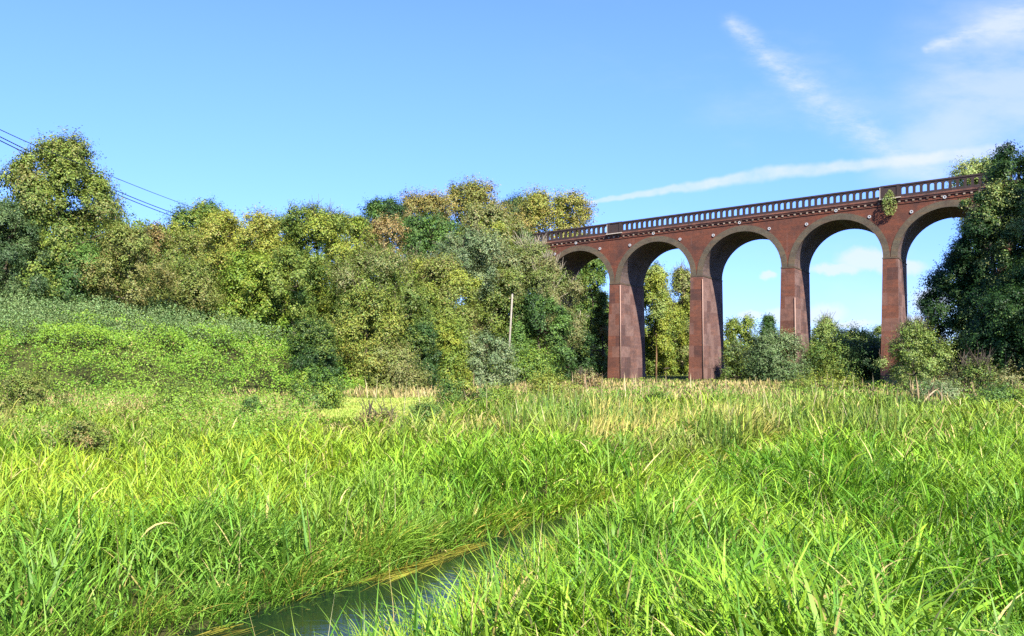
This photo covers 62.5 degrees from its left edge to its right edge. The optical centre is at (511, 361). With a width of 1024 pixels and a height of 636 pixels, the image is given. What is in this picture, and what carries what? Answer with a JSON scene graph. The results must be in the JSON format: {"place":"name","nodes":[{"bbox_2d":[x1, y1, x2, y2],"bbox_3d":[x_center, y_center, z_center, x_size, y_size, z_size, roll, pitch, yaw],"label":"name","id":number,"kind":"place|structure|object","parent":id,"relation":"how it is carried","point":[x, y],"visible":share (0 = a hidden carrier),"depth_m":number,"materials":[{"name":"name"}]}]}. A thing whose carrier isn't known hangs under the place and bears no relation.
{"place":"outdoors","nodes":[
{"label":"outdoors","id":0,"kind":"place"},
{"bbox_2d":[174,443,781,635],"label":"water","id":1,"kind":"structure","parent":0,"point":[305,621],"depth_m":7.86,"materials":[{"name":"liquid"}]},
{"bbox_2d":[196,542,489,635],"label":"water weed","id":2,"kind":"object","parent":1,"relation":"on","point":[433,560],"visible":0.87,"depth_m":9.01,"materials":[{"name":"green plant"}]},
{"bbox_2d":[0,241,1021,635],"bbox_3d":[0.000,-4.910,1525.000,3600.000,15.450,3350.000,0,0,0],"label":"ground","id":3,"kind":"structure","parent":0,"point":[150,369],"depth_m":49.51,"materials":[{"name":"green plant"}]},
{"bbox_2d":[0,197,56,313],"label":"willow shrub","id":4,"kind":"object","parent":3,"relation":"on","point":[22,228],"visible":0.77,"depth_m":57.35,"materials":[{"name":"green plant"}]},
{"bbox_2d":[0,365,73,416],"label":"olive weed clump","id":5,"kind":"object","parent":3,"relation":"on","point":[28,382],"visible":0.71,"depth_m":29.83,"materials":[{"name":"green plant"}]},
{"bbox_2d":[0,125,135,299],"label":"broadleaf tree","id":6,"kind":"object","parent":3,"relation":"on","point":[57,177],"visible":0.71,"depth_m":60.15,"materials":[{"name":"green plant"}]},
{"bbox_2d":[0,136,178,214],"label":"overhead cable","id":7,"kind":"object","parent":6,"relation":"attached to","point":[113,189],"visible":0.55,"depth_m":73.60,"materials":[{"name":"grey plastic"}]},
{"bbox_2d":[0,140,181,219],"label":"overhead cable","id":8,"kind":"object","parent":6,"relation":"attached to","point":[116,194],"visible":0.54,"depth_m":75.67,"materials":[{"name":"grey plastic"}]},
{"bbox_2d":[0,129,196,208],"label":"overhead cable","id":9,"kind":"object","parent":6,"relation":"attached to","point":[87,166],"visible":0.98,"depth_m":59.65,"materials":[{"name":"grey plastic"}]},
{"bbox_2d":[37,413,115,471],"bbox_3d":[-8.158,1.626,16.012,1.543,1.320,1.154,0,0,-21],"label":"dock clump","id":10,"kind":"object","parent":3,"relation":"on","point":[78,436],"visible":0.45,"depth_m":15.86,"materials":[{"name":"green plant"}]},
{"bbox_2d":[42,233,139,311],"bbox_3d":[-31.079,-6.386,60.865,7.941,5.951,6.827,0,0,0],"label":"hazel shrub","id":11,"kind":"object","parent":3,"relation":"on","point":[82,254],"visible":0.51,"depth_m":58.94,"materials":[{"name":"green plant"}]},
{"bbox_2d":[71,218,185,329],"bbox_3d":[-27.339,-6.150,60.170,7.088,7.953,5.701,0,0,0],"label":"ivy clad tree","id":12,"kind":"object","parent":3,"relation":"on","point":[127,242],"visible":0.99,"depth_m":59.27,"materials":[{"name":"green plant"}]},
{"bbox_2d":[121,219,192,288],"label":"hawthorn","id":13,"kind":"object","parent":3,"relation":"on","point":[158,231],"visible":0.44,"depth_m":75.36,"materials":[{"name":"green plant"}]},
{"bbox_2d":[0,279,353,347],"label":"nettle belt","id":14,"kind":"object","parent":3,"relation":"on","point":[159,308],"visible":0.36,"depth_m":58.18,"materials":[{"name":"green plant"}]},
{"bbox_2d":[148,224,215,280],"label":"bank hawthorn","id":15,"kind":"object","parent":3,"relation":"on","point":[186,238],"visible":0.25,"depth_m":79.45,"materials":[{"name":"green plant"}]},
{"bbox_2d":[140,374,225,418],"bbox_3d":[-12.085,1.349,31.028,3.259,1.834,2.907,0,0,0],"label":"thistle clump","id":16,"kind":"object","parent":3,"relation":"on","point":[171,390],"visible":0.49,"depth_m":30.66,"materials":[{"name":"green plant"}]},
{"bbox_2d":[138,250,233,322],"bbox_3d":[-25.609,-5.816,65.569,8.239,6.264,7.104,0,0,0],"label":"ivy clad shrub","id":17,"kind":"object","parent":3,"relation":"on","point":[196,281],"visible":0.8,"depth_m":64.89,"materials":[{"name":"green plant"}]},
{"bbox_2d":[0,308,379,399],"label":"bramble thicket","id":18,"kind":"object","parent":3,"relation":"on","point":[105,332],"visible":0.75,"depth_m":50.72,"materials":[{"name":"green plant"}]},
{"bbox_2d":[159,195,251,274],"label":"sycamore","id":19,"kind":"object","parent":3,"relation":"on","point":[188,216],"visible":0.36,"depth_m":86.31,"materials":[{"name":"green plant"}]},
{"bbox_2d":[0,375,418,467],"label":"meadow weeds","id":20,"kind":"object","parent":3,"relation":"on","point":[123,396],"visible":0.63,"depth_m":23.28,"materials":[{"name":"green plant"}]},
{"bbox_2d":[0,192,452,311],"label":"bank undergrowth","id":21,"kind":"object","parent":3,"relation":"on","point":[140,222],"visible":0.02,"depth_m":80.18,"materials":[{"name":"green plant"}]},
{"bbox_2d":[188,202,297,303],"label":"field maple","id":22,"kind":"object","parent":3,"relation":"on","point":[232,230],"visible":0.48,"depth_m":72.09,"materials":[{"name":"green plant"}]},
{"bbox_2d":[223,395,267,428],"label":"dark weed clump","id":23,"kind":"object","parent":3,"relation":"on","point":[249,401],"visible":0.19,"depth_m":24.91,"materials":[{"name":"green plant"}]},
{"bbox_2d":[187,241,306,338],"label":"maple sapling","id":24,"kind":"object","parent":3,"relation":"on","point":[241,268],"visible":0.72,"depth_m":67.39,"materials":[{"name":"green plant"}]},
{"bbox_2d":[252,211,307,256],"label":"thorn tree","id":25,"kind":"object","parent":3,"relation":"on","point":[285,227],"visible":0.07,"depth_m":80.37,"materials":[{"name":"green plant"}]},
{"bbox_2d":[252,240,333,338],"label":"elder tree","id":26,"kind":"object","parent":3,"relation":"on","point":[293,256],"visible":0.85,"depth_m":68.26,"materials":[{"name":"green plant"}]},
{"bbox_2d":[275,311,349,388],"bbox_3d":[-13.766,-0.712,57.892,4.927,5.574,5.128,0,0,44],"label":"elder bush","id":27,"kind":"object","parent":3,"relation":"on","point":[318,335],"visible":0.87,"depth_m":57.23,"materials":[{"name":"green plant"}]},
{"bbox_2d":[282,361,354,409],"bbox_3d":[-8.470,1.097,35.939,3.515,2.272,2.896,0,0,0],"label":"bright bush","id":28,"kind":"object","parent":3,"relation":"on","point":[330,397],"visible":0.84,"depth_m":35.72,"materials":[{"name":"green plant"}]},
{"bbox_2d":[272,194,372,320],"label":"ash tree","id":29,"kind":"object","parent":3,"relation":"on","point":[317,230],"visible":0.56,"depth_m":74.61,"materials":[{"name":"green plant"}]},
{"bbox_2d":[319,206,381,286],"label":"bank ash","id":30,"kind":"object","parent":3,"relation":"on","point":[355,221],"visible":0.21,"depth_m":85.72,"materials":[{"name":"green plant"}]},
{"bbox_2d":[322,269,415,391],"bbox_3d":[-10.886,-2.236,61.434,8.007,8.990,7.830,0,0,0],"label":"golden thorn bush","id":31,"kind":"object","parent":3,"relation":"on","point":[363,313],"visible":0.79,"depth_m":59.79,"materials":[{"name":"green plant"}]},
{"bbox_2d":[315,237,434,335],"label":"olive thorn","id":32,"kind":"object","parent":3,"relation":"on","point":[381,265],"visible":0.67,"depth_m":69.40,"materials":[{"name":"green plant"}]},
{"bbox_2d":[313,396,439,420],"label":"mown grass","id":33,"kind":"structure","parent":3,"relation":"on","point":[354,405],"depth_m":38.64,"materials":[{"name":"plant"}]},
{"bbox_2d":[349,395,413,436],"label":"sedge clump","id":34,"kind":"object","parent":3,"relation":"on","point":[377,415],"visible":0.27,"depth_m":21.85,"materials":[{"name":"green plant"}]},
{"bbox_2d":[356,194,411,256],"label":"evergreen oak","id":35,"kind":"object","parent":3,"relation":"on","point":[388,205],"visible":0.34,"depth_m":99.14,"materials":[{"name":"green plant"}]},
{"bbox_2d":[364,210,412,337],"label":"dying birch","id":36,"kind":"object","parent":3,"relation":"on","point":[378,230],"visible":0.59,"depth_m":88.32,"materials":[{"name":"green plant"}]},
{"bbox_2d":[345,333,439,391],"bbox_3d":[-8.513,0.090,59.803,7.246,4.486,5.233,0,0,0],"label":"guelder bush","id":37,"kind":"object","parent":3,"relation":"on","point":[405,365],"visible":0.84,"depth_m":59.05,"materials":[{"name":"green plant"}]},
{"bbox_2d":[370,240,437,336],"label":"tree","id":38,"kind":"object","parent":3,"relation":"on","point":[408,264],"visible":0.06,"depth_m":80.76,"materials":[{"name":"green plant"}]},
{"bbox_2d":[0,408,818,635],"bbox_3d":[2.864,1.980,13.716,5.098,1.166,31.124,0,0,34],"label":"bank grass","id":39,"kind":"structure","parent":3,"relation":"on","point":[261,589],"depth_m":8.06,"materials":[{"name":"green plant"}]},
{"bbox_2d":[398,282,441,366],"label":"hazel bush","id":40,"kind":"object","parent":3,"relation":"on","point":[432,314],"visible":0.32,"depth_m":70.83,"materials":[{"name":"green plant"}]},
{"bbox_2d":[399,319,444,388],"bbox_3d":[-6.994,-0.482,64.045,4.133,5.533,4.522,0,0,0],"label":"blackthorn","id":41,"kind":"object","parent":3,"relation":"on","point":[416,333],"visible":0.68,"depth_m":63.38,"materials":[{"name":"green plant"}]},
{"bbox_2d":[394,185,454,251],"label":"ridge beech","id":42,"kind":"object","parent":3,"relation":"on","point":[416,203],"visible":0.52,"depth_m":107.60,"materials":[{"name":"green plant"}]},
{"bbox_2d":[397,394,458,433],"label":"nettle clump","id":43,"kind":"object","parent":3,"relation":"on","point":[423,408],"visible":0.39,"depth_m":23.81,"materials":[{"name":"green plant"}]},
{"bbox_2d":[390,209,466,261],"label":"holly tree","id":44,"kind":"object","parent":3,"relation":"on","point":[417,234],"visible":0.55,"depth_m":89.84,"materials":[{"name":"green plant"}]},
{"bbox_2d":[406,249,490,343],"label":"crab apple","id":45,"kind":"object","parent":3,"relation":"on","point":[431,270],"visible":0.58,"depth_m":73.43,"materials":[{"name":"green plant"}]},
{"bbox_2d":[422,318,476,387],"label":"tree","id":46,"kind":"object","parent":3,"relation":"on","point":[448,333],"visible":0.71,"depth_m":66.15,"materials":[{"name":"green plant"}]},
{"bbox_2d":[429,301,488,381],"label":"creeper shrub","id":47,"kind":"object","parent":3,"relation":"on","point":[459,311],"visible":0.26,"depth_m":71.13,"materials":[{"name":"green plant"}]},
{"bbox_2d":[429,372,493,415],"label":"bramble clump","id":48,"kind":"object","parent":3,"relation":"on","point":[448,387],"visible":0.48,"depth_m":30.74,"materials":[{"name":"green plant"}]},
{"bbox_2d":[424,217,512,307],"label":"grey willow","id":49,"kind":"object","parent":3,"relation":"on","point":[472,241],"visible":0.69,"depth_m":85.20,"materials":[{"name":"green plant"}]},
{"bbox_2d":[423,172,517,232],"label":"ridge oak","id":50,"kind":"object","parent":3,"relation":"on","point":[461,195],"visible":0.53,"depth_m":110.12,"materials":[{"name":"green plant"}]},
{"bbox_2d":[454,328,526,387],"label":"dogwood shrub","id":51,"kind":"object","parent":3,"relation":"on","point":[495,360],"visible":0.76,"depth_m":69.07,"materials":[{"name":"green plant"}]},
{"bbox_2d":[456,197,534,271],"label":"golden ash","id":52,"kind":"object","parent":3,"relation":"on","point":[493,215],"visible":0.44,"depth_m":97.45,"materials":[{"name":"green plant"}]},
{"bbox_2d":[466,238,529,363],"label":"thicket willow","id":53,"kind":"object","parent":3,"relation":"on","point":[513,259],"visible":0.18,"depth_m":92.25,"materials":[{"name":"green plant"}]},
{"bbox_2d":[480,381,522,410],"bbox_3d":[-0.533,1.408,32.832,2.196,1.648,2.492,0,0,-24],"label":"young sallow","id":54,"kind":"object","parent":3,"relation":"on","point":[497,393],"visible":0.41,"depth_m":32.60,"materials":[{"name":"green plant"}]},
{"bbox_2d":[475,262,531,358],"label":"spindle tree","id":55,"kind":"object","parent":3,"relation":"on","point":[493,320],"visible":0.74,"depth_m":88.12,"materials":[{"name":"green plant"}]},
{"bbox_2d":[507,293,512,372],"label":"telegraph pole","id":56,"kind":"object","parent":3,"relation":"on","point":[510,320],"visible":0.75,"depth_m":83.92,"materials":[{"name":"grey wood"}]},
{"bbox_2d":[0,410,1023,635],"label":"sweet grass","id":57,"kind":"structure","parent":3,"relation":"on","point":[732,560],"depth_m":8.33,"materials":[{"name":"green plant"}]},
{"bbox_2d":[0,386,1023,476],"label":"sedge","id":58,"kind":"object","parent":3,"relation":"on","point":[449,425],"visible":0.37,"depth_m":20.00,"materials":[{"name":"green plant"}]},
{"bbox_2d":[2,376,1022,449],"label":"dry grass","id":59,"kind":"structure","parent":3,"relation":"on","point":[414,392],"depth_m":45.70,"materials":[{"name":"beige plant"}]},
{"bbox_2d":[499,189,536,232],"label":"distant ash","id":60,"kind":"object","parent":3,"relation":"on","point":[514,209],"visible":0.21,"depth_m":138.74,"materials":[{"name":"green plant"}]},
{"bbox_2d":[510,227,535,290],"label":"young ash","id":61,"kind":"object","parent":3,"relation":"on","point":[528,235],"visible":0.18,"depth_m":100.47,"materials":[{"name":"green plant"}]},
{"bbox_2d":[489,335,566,384],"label":"bramble shrub","id":62,"kind":"object","parent":3,"relation":"on","point":[534,357],"visible":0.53,"depth_m":74.62,"materials":[{"name":"green plant"}]},
{"bbox_2d":[473,229,591,359],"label":"dry willow","id":63,"kind":"object","parent":3,"relation":"on","point":[537,257],"visible":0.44,"depth_m":93.28,"materials":[{"name":"green plant"}]},
{"bbox_2d":[498,286,578,381],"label":"ivy bush","id":64,"kind":"object","parent":3,"relation":"on","point":[536,305],"visible":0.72,"depth_m":86.90,"materials":[{"name":"green plant"}]},
{"bbox_2d":[517,365,584,400],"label":"yellow weed clump","id":65,"kind":"object","parent":3,"relation":"on","point":[537,383],"visible":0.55,"depth_m":37.84,"materials":[{"name":"green plant"}]},
{"bbox_2d":[507,183,599,269],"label":"tall oak","id":66,"kind":"object","parent":3,"relation":"on","point":[535,211],"visible":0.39,"depth_m":126.72,"materials":[{"name":"green plant"}]},
{"bbox_2d":[539,303,602,379],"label":"ivy thicket","id":67,"kind":"object","parent":3,"relation":"on","point":[585,362],"visible":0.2,"depth_m":96.07,"materials":[{"name":"green plant"}]},
{"bbox_2d":[571,365,606,388],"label":"red dock clump","id":68,"kind":"object","parent":3,"relation":"on","point":[587,374],"visible":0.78,"depth_m":67.55,"materials":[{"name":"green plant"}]},
{"bbox_2d":[573,258,608,375],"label":"sycamore tree","id":69,"kind":"object","parent":3,"relation":"on","point":[594,274],"visible":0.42,"depth_m":126.51,"materials":[{"name":"green plant"}]},
{"bbox_2d":[583,286,608,371],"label":"yew tree","id":70,"kind":"object","parent":3,"relation":"on","point":[600,347],"visible":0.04,"depth_m":140.11,"materials":[{"name":"green plant"}]},
{"bbox_2d":[588,289,608,376],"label":"copper sapling","id":71,"kind":"object","parent":3,"relation":"on","point":[601,318],"visible":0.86,"depth_m":120.51,"materials":[{"name":"green plant"}]},
{"bbox_2d":[655,334,656,381],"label":"wooden post","id":72,"kind":"object","parent":3,"relation":"on","point":[656,361],"visible":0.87,"depth_m":79.95,"materials":[{"name":"brown wood"}]},
{"bbox_2d":[637,383,678,403],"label":"clump","id":73,"kind":"object","parent":3,"relation":"on","point":[654,395],"visible":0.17,"depth_m":32.82,"materials":[{"name":"green plant"}]},
{"bbox_2d":[644,260,689,374],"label":"poplar","id":74,"kind":"object","parent":3,"relation":"on","point":[657,299],"visible":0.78,"depth_m":131.26,"materials":[{"name":"green plant"}]},
{"bbox_2d":[645,302,688,373],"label":"alder tree","id":75,"kind":"object","parent":3,"relation":"on","point":[675,341],"visible":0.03,"depth_m":144.26,"materials":[{"name":"green plant"}]},
{"bbox_2d":[658,258,690,374],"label":"thinning poplar","id":76,"kind":"object","parent":3,"relation":"on","point":[680,280],"visible":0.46,"depth_m":135.81,"materials":[{"name":"green plant"}]},
{"bbox_2d":[365,371,1023,416],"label":"dead stems","id":77,"kind":"object","parent":3,"relation":"on","point":[624,388],"visible":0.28,"depth_m":46.15,"materials":[{"name":"brown plant"}]},
{"bbox_2d":[479,380,928,454],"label":"reeds","id":78,"kind":"object","parent":3,"relation":"on","point":[582,401],"visible":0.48,"depth_m":21.70,"materials":[{"name":"green plant"}]},
{"bbox_2d":[454,301,955,365],"bbox_3d":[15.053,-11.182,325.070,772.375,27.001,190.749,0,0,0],"label":"woodland","id":79,"kind":"object","parent":3,"relation":"on","point":[758,338],"depth_m":255.99,"materials":[{"name":"green plant"}]},
{"bbox_2d":[417,168,1020,381],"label":"railway viaduct","id":80,"kind":"object","parent":3,"relation":"on","point":[797,236],"visible":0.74,"depth_m":99.59,"materials":[{"name":"red brick"}]},
{"bbox_2d":[882,190,896,215],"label":"buddleia","id":81,"kind":"object","parent":80,"relation":"on","point":[888,197],"visible":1,"depth_m":88.98,"materials":[{"name":"green plant"}]},
{"bbox_2d":[717,335,763,379],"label":"field bush","id":82,"kind":"object","parent":3,"relation":"on","point":[731,355],"visible":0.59,"depth_m":100.84,"materials":[{"name":"green plant"}]},
{"bbox_2d":[723,313,759,367],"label":"round willow","id":83,"kind":"object","parent":3,"relation":"on","point":[734,326],"visible":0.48,"depth_m":140.79,"materials":[{"name":"green plant"}]},
{"bbox_2d":[756,312,778,371],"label":"pointed pine","id":84,"kind":"object","parent":3,"relation":"on","point":[768,321],"visible":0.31,"depth_m":136.47,"materials":[{"name":"green plant"}]},
{"bbox_2d":[520,378,1023,429],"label":"bank weeds","id":85,"kind":"object","parent":3,"relation":"on","point":[657,387],"visible":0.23,"depth_m":43.43,"materials":[{"name":"green plant"}]},
{"bbox_2d":[735,324,816,381],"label":"sallow bush","id":86,"kind":"object","parent":3,"relation":"on","point":[767,347],"visible":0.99,"depth_m":90.44,"materials":[{"name":"green plant"}]},
{"bbox_2d":[773,364,876,390],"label":"meadow bush","id":87,"kind":"object","parent":3,"relation":"on","point":[849,380],"visible":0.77,"depth_m":61.48,"materials":[{"name":"green plant"}]},
{"bbox_2d":[810,311,841,373],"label":"bare topped willow","id":88,"kind":"object","parent":3,"relation":"on","point":[825,323],"visible":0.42,"depth_m":138.85,"materials":[{"name":"green plant"}]},
{"bbox_2d":[799,330,880,379],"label":"alder bush","id":89,"kind":"object","parent":3,"relation":"on","point":[829,350],"visible":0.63,"depth_m":95.41,"materials":[{"name":"green plant"}]},
{"bbox_2d":[827,319,880,373],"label":"alder","id":90,"kind":"object","parent":3,"relation":"on","point":[855,333],"visible":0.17,"depth_m":135.17,"materials":[{"name":"green plant"}]},
{"bbox_2d":[863,324,880,340],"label":"lime tree","id":91,"kind":"object","parent":3,"relation":"on","point":[878,328],"visible":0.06,"depth_m":189.08,"materials":[{"name":"green plant"}]},
{"bbox_2d":[836,336,910,380],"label":"shade bush","id":92,"kind":"object","parent":3,"relation":"on","point":[876,375],"visible":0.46,"depth_m":92.17,"materials":[{"name":"green plant"}]},
{"bbox_2d":[870,312,966,391],"bbox_3d":[27.791,-0.601,57.796,5.263,5.834,5.048,0,0,-38],"label":"silver sallow","id":93,"kind":"object","parent":3,"relation":"on","point":[916,331],"visible":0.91,"depth_m":57.52,"materials":[{"name":"green plant"}]},
{"bbox_2d":[905,376,970,400],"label":"grey reed clump","id":94,"kind":"object","parent":3,"relation":"on","point":[952,390],"visible":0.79,"depth_m":45.60,"materials":[{"name":"green plant"}]},
{"bbox_2d":[906,246,998,385],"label":"yew","id":95,"kind":"object","parent":3,"relation":"on","point":[939,292],"visible":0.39,"depth_m":65.67,"materials":[{"name":"green plant"}]},
{"bbox_2d":[944,150,1008,240],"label":"walnut","id":96,"kind":"object","parent":3,"relation":"on","point":[972,166],"visible":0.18,"depth_m":117.21,"materials":[{"name":"green plant"}]},
{"bbox_2d":[934,343,1023,397],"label":"brown weed clump","id":97,"kind":"object","parent":3,"relation":"on","point":[978,368],"visible":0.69,"depth_m":46.75,"materials":[{"name":"green plant"}]},
{"bbox_2d":[939,178,1023,381],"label":"hornbeam","id":98,"kind":"object","parent":3,"relation":"on","point":[983,216],"visible":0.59,"depth_m":63.10,"materials":[{"name":"green plant"}]},
{"bbox_2d":[944,279,1023,388],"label":"laurel bush","id":99,"kind":"object","parent":3,"relation":"on","point":[1004,311],"visible":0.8,"depth_m":57.37,"materials":[{"name":"green plant"}]},
{"bbox_2d":[961,374,1023,413],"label":"willowherb clump","id":100,"kind":"object","parent":3,"relation":"on","point":[994,391],"visible":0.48,"depth_m":29.65,"materials":[{"name":"green plant"}]},
{"bbox_2d":[963,139,1023,306],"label":"dark sycamore","id":101,"kind":"object","parent":3,"relation":"on","point":[1002,165],"visible":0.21,"depth_m":70.38,"materials":[{"name":"green plant"}]},
{"bbox_2d":[1000,204,1023,285],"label":"edge sycamore","id":102,"kind":"object","parent":3,"relation":"on","point":[1017,271],"visible":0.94,"depth_m":59.60,"materials":[{"name":"green plant"}]},
{"bbox_2d":[1,373,1020,420],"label":"meadow grass","id":103,"kind":"structure","parent":0,"point":[785,382],"depth_m":53.77,"materials":[{"name":"green plant"}]},
{"bbox_2d":[0,0,1023,348],"label":"sky","id":104,"kind":"structure","parent":0,"point":[656,108],"materials":[{"name":"blue"}]}
]}

